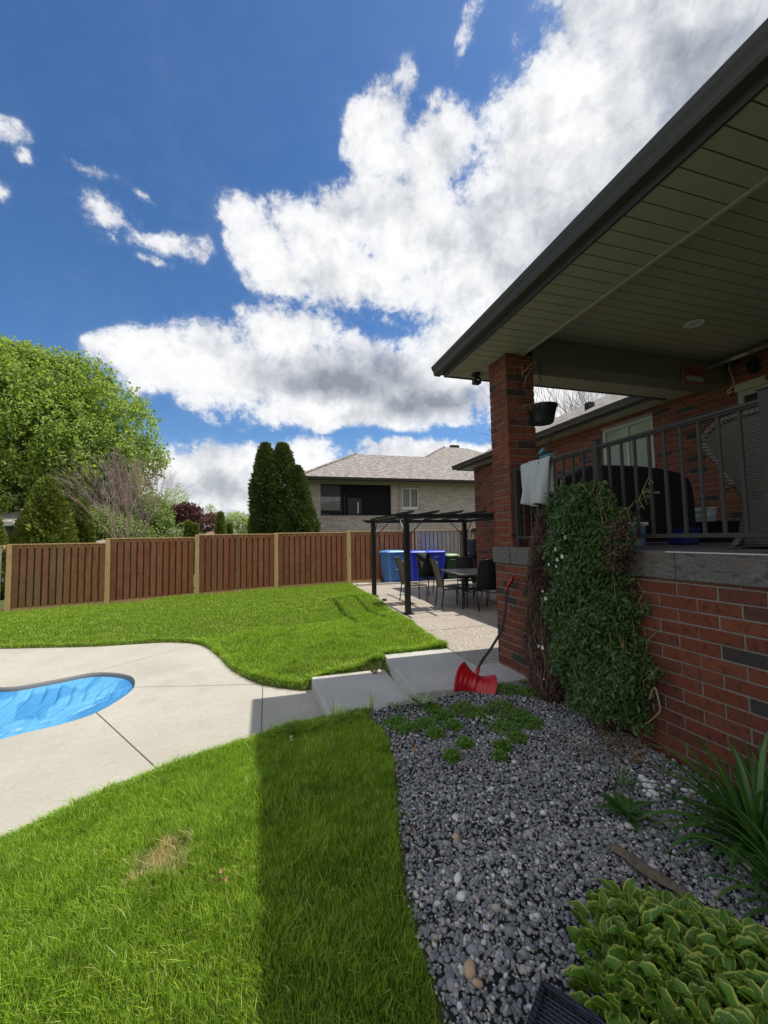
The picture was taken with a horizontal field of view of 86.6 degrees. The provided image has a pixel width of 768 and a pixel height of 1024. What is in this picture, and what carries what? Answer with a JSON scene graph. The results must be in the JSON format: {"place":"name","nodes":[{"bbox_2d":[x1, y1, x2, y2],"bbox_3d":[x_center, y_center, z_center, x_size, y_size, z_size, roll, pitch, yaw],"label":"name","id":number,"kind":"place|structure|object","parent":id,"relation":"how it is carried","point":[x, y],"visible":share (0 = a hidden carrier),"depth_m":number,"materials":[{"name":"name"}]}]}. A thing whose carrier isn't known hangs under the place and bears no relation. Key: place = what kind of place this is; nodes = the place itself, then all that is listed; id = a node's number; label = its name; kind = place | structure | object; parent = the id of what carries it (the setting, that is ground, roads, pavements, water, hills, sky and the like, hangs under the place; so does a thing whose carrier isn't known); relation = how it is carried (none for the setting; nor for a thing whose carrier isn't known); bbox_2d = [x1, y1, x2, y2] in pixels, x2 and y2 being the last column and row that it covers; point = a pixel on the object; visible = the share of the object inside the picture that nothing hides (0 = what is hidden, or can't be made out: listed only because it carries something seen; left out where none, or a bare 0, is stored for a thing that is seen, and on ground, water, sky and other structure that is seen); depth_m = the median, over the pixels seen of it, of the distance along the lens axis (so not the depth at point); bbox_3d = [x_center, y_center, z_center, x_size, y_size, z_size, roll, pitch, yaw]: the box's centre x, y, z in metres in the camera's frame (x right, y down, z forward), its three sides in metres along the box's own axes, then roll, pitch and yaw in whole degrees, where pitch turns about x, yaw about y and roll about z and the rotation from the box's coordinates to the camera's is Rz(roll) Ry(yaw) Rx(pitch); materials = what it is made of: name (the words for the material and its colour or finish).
{"place":"outdoors","nodes":[
{"label":"outdoors","id":0,"kind":"place"},
{"bbox_2d":[205,528,214,535],"bbox_3d":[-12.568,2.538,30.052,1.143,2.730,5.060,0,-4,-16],"label":"house","id":1,"kind":"structure","parent":0,"point":[210,531],"depth_m":29.45,"materials":[{"name":"red"}]},
{"bbox_2d":[0,574,452,1023],"bbox_3d":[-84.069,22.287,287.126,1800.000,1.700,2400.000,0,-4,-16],"label":"ground","id":2,"kind":"structure","parent":0,"point":[441,1005],"depth_m":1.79,"materials":[{"name":"green plant"}]},
{"bbox_2d":[0,545,5,610],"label":"wooden fence","id":3,"kind":"object","parent":2,"relation":"on","point":[1,549],"visible":0.97,"depth_m":11.36,"materials":[{"name":"brown wood"}]},
{"bbox_2d":[0,515,10,598],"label":"cedar tree","id":4,"kind":"object","parent":2,"relation":"on","point":[4,540],"visible":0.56,"depth_m":13.46,"materials":[{"name":"green plant"}]},
{"bbox_2d":[0,511,19,537],"bbox_3d":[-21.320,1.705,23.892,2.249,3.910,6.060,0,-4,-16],"label":"house","id":5,"kind":"structure","parent":2,"relation":"on","point":[8,519],"depth_m":21.95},
{"bbox_2d":[1,475,79,584],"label":"cedar tree","id":6,"kind":"object","parent":2,"relation":"on","point":[46,515],"visible":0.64,"depth_m":14.28,"materials":[{"name":"green plant"}]},
{"bbox_2d":[70,497,97,542],"bbox_3d":[-11.774,1.241,15.868,1.712,3.672,1.547,0,-4,-16],"label":"cedar tree","id":7,"kind":"object","parent":2,"relation":"on","point":[86,533],"visible":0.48,"depth_m":15.78,"materials":[{"name":"green plant"}]},
{"bbox_2d":[0,333,174,514],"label":"maple tree","id":8,"kind":"object","parent":2,"relation":"on","point":[45,407],"visible":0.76,"depth_m":24.52,"materials":[{"name":"green plant"}]},
{"bbox_2d":[78,447,157,538],"bbox_3d":[-13.563,0.047,20.516,4.273,6.687,4.600,0,-4,-16],"label":"spruce tree","id":9,"kind":"object","parent":2,"relation":"on","point":[108,490],"visible":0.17,"depth_m":20.22,"materials":[{"name":"green plant"}]},
{"bbox_2d":[89,504,155,540],"bbox_3d":[-12.894,1.425,19.133,3.930,3.647,2.553,0,-4,-16],"label":"dark shrub","id":10,"kind":"object","parent":2,"relation":"on","point":[101,529],"visible":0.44,"depth_m":18.78,"materials":[{"name":"green plant"}]},
{"bbox_2d":[48,444,209,537],"bbox_3d":[-9.707,-0.065,15.966,6.776,6.017,3.773,-1,-4,0],"label":"bare tree","id":11,"kind":"object","parent":2,"relation":"on","point":[129,482],"visible":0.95,"depth_m":15.99,"materials":[{"name":"brown plant"}]},
{"bbox_2d":[137,491,177,538],"bbox_3d":[-13.892,1.162,24.022,3.171,4.817,2.870,-2,-4,18],"label":"yellow green shrub","id":12,"kind":"object","parent":2,"relation":"on","point":[164,524],"visible":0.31,"depth_m":23.83,"materials":[{"name":"green plant"}]},
{"bbox_2d":[0,643,320,837],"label":"pool deck","id":13,"kind":"structure","parent":2,"relation":"on","point":[41,770],"depth_m":4.18,"materials":[{"name":"concrete"}]},
{"bbox_2d":[0,673,134,738],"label":"swimming pool","id":14,"kind":"structure","parent":13,"relation":"in","point":[33,707],"depth_m":5.04,"materials":[{"name":"blue liquid"}]},
{"bbox_2d":[96,581,497,766],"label":"joint lines","id":15,"kind":"object","parent":13,"relation":"on","point":[262,685],"visible":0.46,"depth_m":4.84,"materials":[{"name":"grey concrete"}]},
{"bbox_2d":[152,521,184,537],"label":"flowering shrub","id":16,"kind":"object","parent":2,"relation":"on","point":[180,532],"visible":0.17,"depth_m":22.30,"materials":[{"name":"green plant"}]},
{"bbox_2d":[160,483,190,536],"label":"birch tree","id":17,"kind":"object","parent":2,"relation":"on","point":[175,500],"visible":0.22,"depth_m":43.35,"materials":[{"name":"green plant"}]},
{"bbox_2d":[162,501,208,536],"bbox_3d":[-16.847,1.644,34.600,3.653,5.304,3.381,0,-4,-16],"label":"purple tree","id":18,"kind":"object","parent":2,"relation":"on","point":[183,510],"visible":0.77,"depth_m":34.20,"materials":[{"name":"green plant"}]},
{"bbox_2d":[183,519,194,561],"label":"cedar tree","id":19,"kind":"object","parent":2,"relation":"on","point":[187,529],"visible":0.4,"depth_m":21.78,"materials":[{"name":"green plant"}]},
{"bbox_2d":[190,521,199,573],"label":"cedar tree","id":20,"kind":"object","parent":2,"relation":"on","point":[195,528],"visible":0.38,"depth_m":21.87,"materials":[{"name":"green plant"}]},
{"bbox_2d":[199,510,216,534],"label":"red leaved tree","id":21,"kind":"object","parent":2,"relation":"on","point":[210,522],"visible":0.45,"depth_m":36.45,"materials":[{"name":"brown plant"}]},
{"bbox_2d":[4,530,415,610],"bbox_3d":[-4.704,1.870,13.108,12.184,2.455,0.131,0,-4,-16],"label":"wooden fence","id":22,"kind":"object","parent":2,"relation":"on","point":[53,575],"visible":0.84,"depth_m":12.63,"materials":[{"name":"brown wood"}]},
{"bbox_2d":[205,504,217,521],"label":"tree","id":23,"kind":"object","parent":2,"relation":"on","point":[210,507],"visible":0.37,"depth_m":55.53,"materials":[{"name":"green plant"}]},
{"bbox_2d":[213,510,226,533],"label":"cedar tree","id":24,"kind":"object","parent":2,"relation":"on","point":[220,525],"visible":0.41,"depth_m":22.25,"materials":[{"name":"green plant"}]},
{"bbox_2d":[216,868,227,883],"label":"dead leaf","id":25,"kind":"object","parent":2,"relation":"on","point":[221,871],"visible":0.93,"depth_m":1.96,"materials":[{"name":"beige plant"}]},
{"bbox_2d":[226,522,233,533],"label":"cedar tree","id":26,"kind":"object","parent":2,"relation":"on","point":[229,528],"visible":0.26,"depth_m":23.33,"materials":[{"name":"green plant"}]},
{"bbox_2d":[225,509,248,533],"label":"round bush","id":27,"kind":"object","parent":2,"relation":"on","point":[236,519],"visible":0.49,"depth_m":29.56,"materials":[{"name":"green plant"}]},
{"bbox_2d":[246,517,250,533],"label":"cedar tree","id":28,"kind":"object","parent":2,"relation":"on","point":[248,526],"visible":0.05,"depth_m":18.93,"materials":[{"name":"green plant"}]},
{"bbox_2d":[246,441,280,533],"bbox_3d":[-4.649,0.062,15.989,1.423,5.790,1.421,0,-4,-16],"label":"cedar tree","id":29,"kind":"object","parent":2,"relation":"on","point":[257,491],"visible":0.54,"depth_m":15.61,"materials":[{"name":"green plant"}]},
{"bbox_2d":[263,441,295,578],"bbox_3d":[-3.978,0.048,16.062,1.654,5.805,1.618,0,-4,-16],"label":"cedar tree","id":30,"kind":"object","parent":2,"relation":"on","point":[283,461],"visible":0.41,"depth_m":15.65,"materials":[{"name":"green plant"}]},
{"bbox_2d":[273,464,321,583],"bbox_3d":[-3.379,0.509,15.929,1.940,4.846,1.907,0,-4,-16],"label":"cedar tree","id":31,"kind":"object","parent":2,"relation":"on","point":[298,500],"visible":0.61,"depth_m":15.51,"materials":[{"name":"green plant"}]},
{"bbox_2d":[319,697,346,721],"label":"grass tuft","id":32,"kind":"object","parent":2,"relation":"on","point":[334,709],"visible":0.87,"depth_m":3.80,"materials":[{"name":"green plant"}]},
{"bbox_2d":[312,669,408,718],"bbox_3d":[-0.267,2.078,4.499,0.920,0.220,1.239,0,-4,-16],"label":"step","id":33,"kind":"object","parent":2,"relation":"on","point":[352,689],"visible":0.49,"depth_m":4.50,"materials":[{"name":"concrete"}]},
{"bbox_2d":[384,648,502,699],"bbox_3d":[0.592,1.951,4.787,0.989,0.260,1.376,0,-4,-16],"label":"step","id":34,"kind":"object","parent":2,"relation":"on","point":[421,672],"visible":0.57,"depth_m":4.69,"materials":[{"name":"concrete"}]},
{"bbox_2d":[414,529,475,572],"bbox_3d":[2.742,1.716,15.299,3.462,2.102,0.131,0,-4,-16],"label":"wooden fence","id":35,"kind":"object","parent":2,"relation":"on","point":[447,541],"visible":0.31,"depth_m":15.13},
{"bbox_2d":[480,381,608,444],"bbox_3d":[7.075,-2.184,15.191,6.960,9.558,7.580,-3,-4,28],"label":"bare tree","id":36,"kind":"object","parent":2,"relation":"on","point":[574,401],"visible":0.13,"depth_m":15.60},
{"bbox_2d":[365,682,767,1023],"bbox_3d":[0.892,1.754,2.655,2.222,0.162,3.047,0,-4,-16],"label":"gravel","id":37,"kind":"structure","parent":2,"relation":"on","point":[475,950],"depth_m":2.05,"materials":[{"name":"grey gravel"}]},
{"bbox_2d":[361,688,385,712],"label":"grass tuft","id":38,"kind":"object","parent":37,"relation":"on","point":[371,700],"visible":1,"depth_m":3.81,"materials":[{"name":"green plant"}]},
{"bbox_2d":[384,699,409,708],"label":"striped hosta","id":39,"kind":"object","parent":37,"relation":"on","point":[399,704],"visible":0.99,"depth_m":3.83,"materials":[{"name":"green plant"}]},
{"bbox_2d":[404,690,443,704],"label":"striped hosta","id":40,"kind":"object","parent":37,"relation":"on","point":[419,699],"visible":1,"depth_m":3.85,"materials":[{"name":"green plant"}]},
{"bbox_2d":[452,833,459,839],"bbox_3d":[0.375,1.690,2.118,0.041,0.038,0.033,0,-4,-16],"label":"pale stone","id":41,"kind":"object","parent":37,"relation":"on","point":[455,836],"visible":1,"depth_m":2.11,"materials":[{"name":"beige stone"}]},
{"bbox_2d":[454,871,461,883],"bbox_3d":[0.338,1.684,1.874,0.047,0.037,0.035,2,-5,-43],"label":"pale stone","id":42,"kind":"object","parent":37,"relation":"on","point":[457,877],"visible":1,"depth_m":1.86,"materials":[{"name":"white stone"}]},
{"bbox_2d":[456,891,465,901],"bbox_3d":[0.336,1.679,1.780,0.040,0.038,0.037,2,-5,-40],"label":"pale stone","id":43,"kind":"object","parent":37,"relation":"on","point":[460,896],"visible":1,"depth_m":1.77,"materials":[{"name":"white stone"}]},
{"bbox_2d":[381,680,544,765],"bbox_3d":[0.969,1.780,3.535,1.771,0.177,1.142,1,-4,-26],"label":"ground cover","id":44,"kind":"object","parent":37,"relation":"on","point":[452,755],"visible":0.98,"depth_m":3.40,"materials":[{"name":"green plant"}]},
{"bbox_2d":[463,957,475,978],"bbox_3d":[0.310,1.658,1.478,0.048,0.035,0.056,0,-4,-16],"label":"tan stone","id":45,"kind":"object","parent":37,"relation":"on","point":[469,971],"visible":0.98,"depth_m":1.47,"materials":[{"name":"beige stone"}]},
{"bbox_2d":[472,978,483,988],"bbox_3d":[0.330,1.657,1.432,0.041,0.030,0.020,-1,-4,0],"label":"tan stone","id":46,"kind":"object","parent":37,"relation":"on","point":[477,983],"visible":1,"depth_m":1.43,"materials":[{"name":"beige stone"}]},
{"bbox_2d":[454,576,514,694],"bbox_3d":[1.124,1.302,4.225,0.878,1.224,0.336,1,-4,-24],"label":"snow shovel","id":47,"kind":"object","parent":37,"relation":"on","point":[467,678],"visible":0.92,"depth_m":4.12,"materials":[{"name":"plastic"}]},
{"bbox_2d":[518,502,566,703],"bbox_3d":[1.551,0.833,3.812,0.362,1.906,0.880,0,-4,-16],"label":"dead vine","id":48,"kind":"object","parent":37,"relation":"on","point":[544,681],"visible":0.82,"depth_m":3.88,"materials":[{"name":"brown plant"}]},
{"bbox_2d":[540,809,546,815],"bbox_3d":[0.891,1.684,2.283,0.036,0.031,0.035,0,-4,-16],"label":"white stone","id":49,"kind":"object","parent":37,"relation":"on","point":[543,812],"visible":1,"depth_m":2.27,"materials":[{"name":"white stone"}]},
{"bbox_2d":[525,980,605,1023],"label":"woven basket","id":50,"kind":"object","parent":37,"relation":"on","point":[551,1004],"visible":1,"depth_m":1.23,"materials":[{"name":"wicker"}]},
{"bbox_2d":[541,723,660,769],"bbox_3d":[1.592,1.654,2.926,0.893,0.103,0.549,0,-4,-16],"label":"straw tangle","id":51,"kind":"object","parent":37,"relation":"on","point":[629,746],"visible":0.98,"depth_m":2.90,"materials":[{"name":"plant"}]},
{"bbox_2d":[598,766,638,793],"bbox_3d":[1.449,1.640,2.500,0.205,0.096,0.195,-1,-4,3],"label":"weed plant","id":52,"kind":"object","parent":37,"relation":"on","point":[622,782],"visible":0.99,"depth_m":2.53,"materials":[{"name":"green plant"}]},
{"bbox_2d":[593,790,662,834],"bbox_3d":[1.349,1.640,2.265,0.323,0.071,0.319,0,-4,-16],"label":"weed plant","id":53,"kind":"object","parent":37,"relation":"on","point":[623,804],"visible":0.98,"depth_m":2.28,"materials":[{"name":"green plant"}]},
{"bbox_2d":[632,752,643,766],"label":"dead leaf","id":54,"kind":"object","parent":37,"relation":"on","point":[636,759],"visible":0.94,"depth_m":2.76,"materials":[{"name":"brown plant"}]},
{"bbox_2d":[638,774,645,780],"bbox_3d":[1.645,1.696,2.600,0.036,0.037,0.038,0,-4,-16],"label":"white stone","id":55,"kind":"object","parent":37,"relation":"on","point":[640,776],"visible":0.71,"depth_m":2.60,"materials":[{"name":"white stone"}]},
{"bbox_2d":[608,843,689,895],"bbox_3d":[1.198,1.626,1.850,0.064,0.043,0.344,1,-4,-33],"label":"driftwood stick","id":56,"kind":"object","parent":37,"relation":"on","point":[643,867],"visible":0.89,"depth_m":1.84,"materials":[{"name":"wood"}]},
{"bbox_2d":[646,791,651,797],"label":"white stone","id":57,"kind":"object","parent":37,"relation":"on","point":[649,794],"visible":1,"depth_m":2.43,"materials":[{"name":"white stone"}]},
{"bbox_2d":[647,785,654,795],"bbox_3d":[1.618,1.689,2.464,0.044,0.056,0.061,-3,-4,30],"label":"white stone","id":58,"kind":"object","parent":37,"relation":"on","point":[652,791],"visible":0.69,"depth_m":2.46,"materials":[{"name":"white stone"}]},
{"bbox_2d":[563,878,767,1023],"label":"hosta plant","id":59,"kind":"object","parent":37,"relation":"on","point":[688,958],"visible":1,"depth_m":1.28,"materials":[{"name":"green plant"}]},
{"bbox_2d":[623,732,767,903],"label":"daylily plant","id":60,"kind":"object","parent":37,"relation":"on","point":[754,805],"visible":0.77,"depth_m":2.04,"materials":[{"name":"green plant"}]},
{"bbox_2d":[689,770,767,922],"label":"daylily plant","id":61,"kind":"object","parent":37,"relation":"on","point":[754,860],"visible":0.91,"depth_m":1.72,"materials":[{"name":"green plant"}]},
{"bbox_2d":[701,737,767,812],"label":"daylily plant","id":62,"kind":"object","parent":37,"relation":"on","point":[747,767],"visible":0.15,"depth_m":2.28,"materials":[{"name":"green plant"}]},
{"bbox_2d":[431,18,767,788],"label":"brick house","id":63,"kind":"structure","parent":2,"relation":"on","point":[637,284],"depth_m":3.55,"materials":[{"name":"brick"}]},
{"bbox_2d":[471,372,481,384],"bbox_3d":[1.220,-1.762,5.397,0.120,0.146,0.122,0,-4,-16],"label":"flood light","id":64,"kind":"object","parent":63,"relation":"attached to","point":[476,380],"visible":1,"depth_m":5.36,"materials":[{"name":"black metal"}]},
{"bbox_2d":[522,360,539,386],"bbox_3d":[1.747,-1.635,4.827,0.229,0.342,0.030,-1,-4,0],"label":"plant bracket","id":65,"kind":"object","parent":63,"relation":"attached to","point":[526,369],"visible":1,"depth_m":4.83,"materials":[{"name":"black metal"}]},
{"bbox_2d":[521,361,557,425],"bbox_3d":[1.824,-1.415,4.799,0.438,0.755,0.348,1,-4,-29],"label":"hanging basket","id":66,"kind":"object","parent":65,"relation":"hanging from","point":[541,413],"visible":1,"depth_m":4.70,"materials":[{"name":"plastic"}]},
{"bbox_2d":[527,474,671,738],"bbox_3d":[1.652,0.705,3.446,0.485,2.106,1.489,0,-4,-16],"label":"climbing vine","id":67,"kind":"object","parent":63,"relation":"attached to","point":[587,677],"visible":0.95,"depth_m":3.17,"materials":[{"name":"green plant"}]},
{"bbox_2d":[599,511,645,574],"bbox_3d":[1.767,0.233,3.026,0.352,0.466,0.224,0,-4,-16],"label":"brown shrub","id":68,"kind":"object","parent":67,"relation":"attached to","point":[620,530],"visible":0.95,"depth_m":3.02,"materials":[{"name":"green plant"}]},
{"bbox_2d":[530,465,695,543],"bbox_3d":[2.694,-0.095,4.826,1.952,0.916,0.609,0,-4,-16],"label":"barbecue grill","id":69,"kind":"object","parent":63,"relation":"on","point":[676,502],"visible":0.48,"depth_m":4.65,"materials":[{"name":"black metal"}]},
{"bbox_2d":[603,415,654,467],"bbox_3d":[4.490,-0.853,7.446,0.060,1.560,1.090,0,-4,-16],"label":"window","id":70,"kind":"structure","parent":63,"relation":"in","point":[643,424],"depth_m":7.42,"materials":[{"name":"white glass"}]},
{"bbox_2d":[513,386,767,553],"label":"porch railing","id":71,"kind":"object","parent":63,"relation":"on","point":[760,403],"visible":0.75,"depth_m":2.84,"materials":[{"name":"metal"}]},
{"bbox_2d":[520,455,557,505],"bbox_3d":[1.615,-0.308,4.337,0.249,0.499,0.482,0,-4,-16],"label":"towel","id":72,"kind":"object","parent":71,"relation":"hanging from","point":[535,476],"visible":0.98,"depth_m":4.22,"materials":[{"name":"fabric"}]},
{"bbox_2d":[535,431,556,459],"bbox_3d":[1.717,-0.700,4.310,0.196,0.316,0.319,0,-4,-16],"label":"mop","id":73,"kind":"object","parent":71,"relation":"on","point":[541,451],"visible":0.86,"depth_m":4.33,"materials":[{"name":"plastic"}]},
{"bbox_2d":[681,364,706,385],"bbox_3d":[4.275,-1.884,5.621,0.420,0.260,0.027,0,-4,-16],"label":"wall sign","id":74,"kind":"object","parent":63,"relation":"attached to","point":[693,375],"visible":1,"depth_m":5.61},
{"bbox_2d":[727,362,734,393],"bbox_3d":[4.899,-1.897,5.765,0.035,0.449,0.098,0,-4,-16],"label":"cable","id":75,"kind":"object","parent":63,"relation":"hanging from","point":[732,378],"visible":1,"depth_m":5.75,"materials":[{"name":"white plastic"}]},
{"bbox_2d":[701,407,767,548],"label":"wicker chair","id":76,"kind":"object","parent":63,"relation":"on","point":[754,467],"visible":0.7,"depth_m":3.08,"materials":[{"name":"wicker"}]},
{"bbox_2d":[745,356,758,373],"bbox_3d":[4.948,-1.971,5.470,0.106,0.220,0.118,0,-4,-16],"label":"wall lantern","id":77,"kind":"object","parent":63,"relation":"attached to","point":[752,366],"depth_m":5.44,"materials":[{"name":"black metal"}]},
{"bbox_2d":[738,384,767,404],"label":"window","id":78,"kind":"structure","parent":63,"relation":"in","point":[748,395],"depth_m":5.61,"materials":[{"name":"white glass"}]},
{"bbox_2d":[0,0,767,535],"label":"sky","id":79,"kind":"structure","parent":0,"point":[273,220],"materials":[{"name":"blue"}]},
{"bbox_2d":[301,445,482,575],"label":"neighbour house","id":80,"kind":"structure","parent":0,"point":[352,492],"depth_m":20.14,"materials":[{"name":"grey brick"}]},
{"bbox_2d":[401,488,418,507],"bbox_3d":[1.299,-0.697,20.307,0.900,1.010,0.070,0,-4,-16],"label":"window","id":81,"kind":"structure","parent":80,"relation":"in","point":[409,496],"depth_m":20.29,"materials":[{"name":"white glass"}]},
{"bbox_2d":[353,578,498,665],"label":"patio","id":82,"kind":"structure","parent":0,"point":[470,642],"depth_m":7.92,"materials":[{"name":"beige concrete"}]},
{"bbox_2d":[379,550,403,581],"bbox_3d":[0.280,1.865,13.999,0.726,1.104,0.788,1,-4,-28],"label":"wheeled bin","id":83,"kind":"object","parent":82,"relation":"on","point":[390,571],"visible":0.74,"depth_m":13.70,"materials":[{"name":"blue plastic"}]},
{"bbox_2d":[356,579,456,585],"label":"kerb","id":84,"kind":"structure","parent":82,"relation":"on","point":[377,583],"depth_m":13.57,"materials":[{"name":"concrete"}]},
{"bbox_2d":[395,557,427,602],"bbox_3d":[0.622,1.583,9.573,0.652,1.050,0.498,0,-4,-18],"label":"patio chair","id":85,"kind":"object","parent":82,"relation":"on","point":[399,563],"visible":0.74,"depth_m":9.57,"materials":[{"name":"black metal"}]},
{"bbox_2d":[410,550,426,580],"bbox_3d":[1.084,1.877,14.191,0.682,1.076,0.742,0,-4,-18],"label":"wheeled bin","id":86,"kind":"object","parent":82,"relation":"on","point":[414,574],"visible":0.5,"depth_m":13.85,"materials":[{"name":"plastic"}]},
{"bbox_2d":[363,510,494,614],"bbox_3d":[1.387,1.101,9.833,3.230,2.055,3.400,0,-4,-16],"label":"pergola","id":87,"kind":"object","parent":82,"relation":"on","point":[407,517],"visible":0.6,"depth_m":8.80,"materials":[{"name":"black metal"}]},
{"bbox_2d":[416,552,443,595],"bbox_3d":[1.218,1.639,10.916,0.498,1.090,0.652,1,-4,-26],"label":"patio chair","id":88,"kind":"object","parent":82,"relation":"on","point":[425,568],"visible":0.83,"depth_m":11.09,"materials":[{"name":"black metal"}]},
{"bbox_2d":[425,550,445,579],"bbox_3d":[1.744,1.884,14.406,0.726,1.067,0.788,0,-4,-12],"label":"wheeled bin","id":89,"kind":"object","parent":82,"relation":"on","point":[438,556],"visible":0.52,"depth_m":14.10,"materials":[{"name":"plastic"}]},
{"bbox_2d":[429,558,465,608],"bbox_3d":[1.357,1.524,8.842,0.652,1.050,0.498,0,-4,-10],"label":"patio chair","id":90,"kind":"object","parent":82,"relation":"on","point":[437,574],"visible":1,"depth_m":8.77,"materials":[{"name":"black metal"}]},
{"bbox_2d":[443,553,458,578],"bbox_3d":[2.372,1.955,14.598,0.506,0.926,0.554,0,-4,-16],"label":"wheeled bin","id":91,"kind":"object","parent":82,"relation":"on","point":[450,561],"visible":0.56,"depth_m":14.38,"materials":[{"name":"plastic"}]},
{"bbox_2d":[440,568,496,608],"bbox_3d":[1.942,1.728,9.377,0.960,0.730,1.740,0,-4,-8],"label":"patio table","id":92,"kind":"object","parent":82,"relation":"on","point":[464,572],"visible":0.61,"depth_m":9.16,"materials":[{"name":"metal"}]},
{"bbox_2d":[456,557,481,597],"bbox_3d":[2.139,1.642,10.351,0.498,0.980,0.652,-1,-4,-6],"label":"patio chair","id":93,"kind":"object","parent":82,"relation":"on","point":[464,562],"visible":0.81,"depth_m":10.57,"materials":[{"name":"black metal"}]},
{"bbox_2d":[466,559,496,611],"bbox_3d":[2.066,1.486,8.447,0.498,1.050,0.652,0,-4,-14],"label":"patio chair","id":94,"kind":"object","parent":82,"relation":"on","point":[486,576],"visible":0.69,"depth_m":8.25,"materials":[{"name":"black metal"}]},
{"bbox_2d":[480,663,528,684],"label":"walkway slab","id":95,"kind":"structure","parent":0,"point":[504,673],"depth_m":4.52,"materials":[{"name":"concrete"}]},
{"bbox_2d":[607,522,647,547],"bbox_3d":[2.159,0.215,3.729,0.276,0.230,0.360,0,-4,-22],"label":"storage box","id":96,"kind":"object","parent":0,"point":[643,531],"visible":0.2,"depth_m":3.60,"materials":[{"name":"blue plastic"}]},
{"bbox_2d":[664,528,701,544],"bbox_3d":[3.202,0.262,4.365,0.212,0.180,0.254,-1,-4,-5],"label":"storage box","id":97,"kind":"object","parent":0,"point":[683,541],"visible":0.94,"depth_m":4.26,"materials":[{"name":"blue plastic"}]},
{"bbox_2d":[696,521,739,542],"bbox_3d":[4.267,0.262,5.356,0.530,0.270,0.477,0,-4,-16],"label":"side table","id":98,"kind":"object","parent":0,"point":[717,526],"visible":0.37,"depth_m":5.15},
{"bbox_2d":[695,507,717,521],"bbox_3d":[4.245,0.036,5.397,0.283,0.186,0.264,0,-4,-16],"label":"bucket","id":99,"kind":"object","parent":98,"relation":"on","point":[711,512],"visible":0.6,"depth_m":5.30,"materials":[{"name":"white plastic"}]}
]}

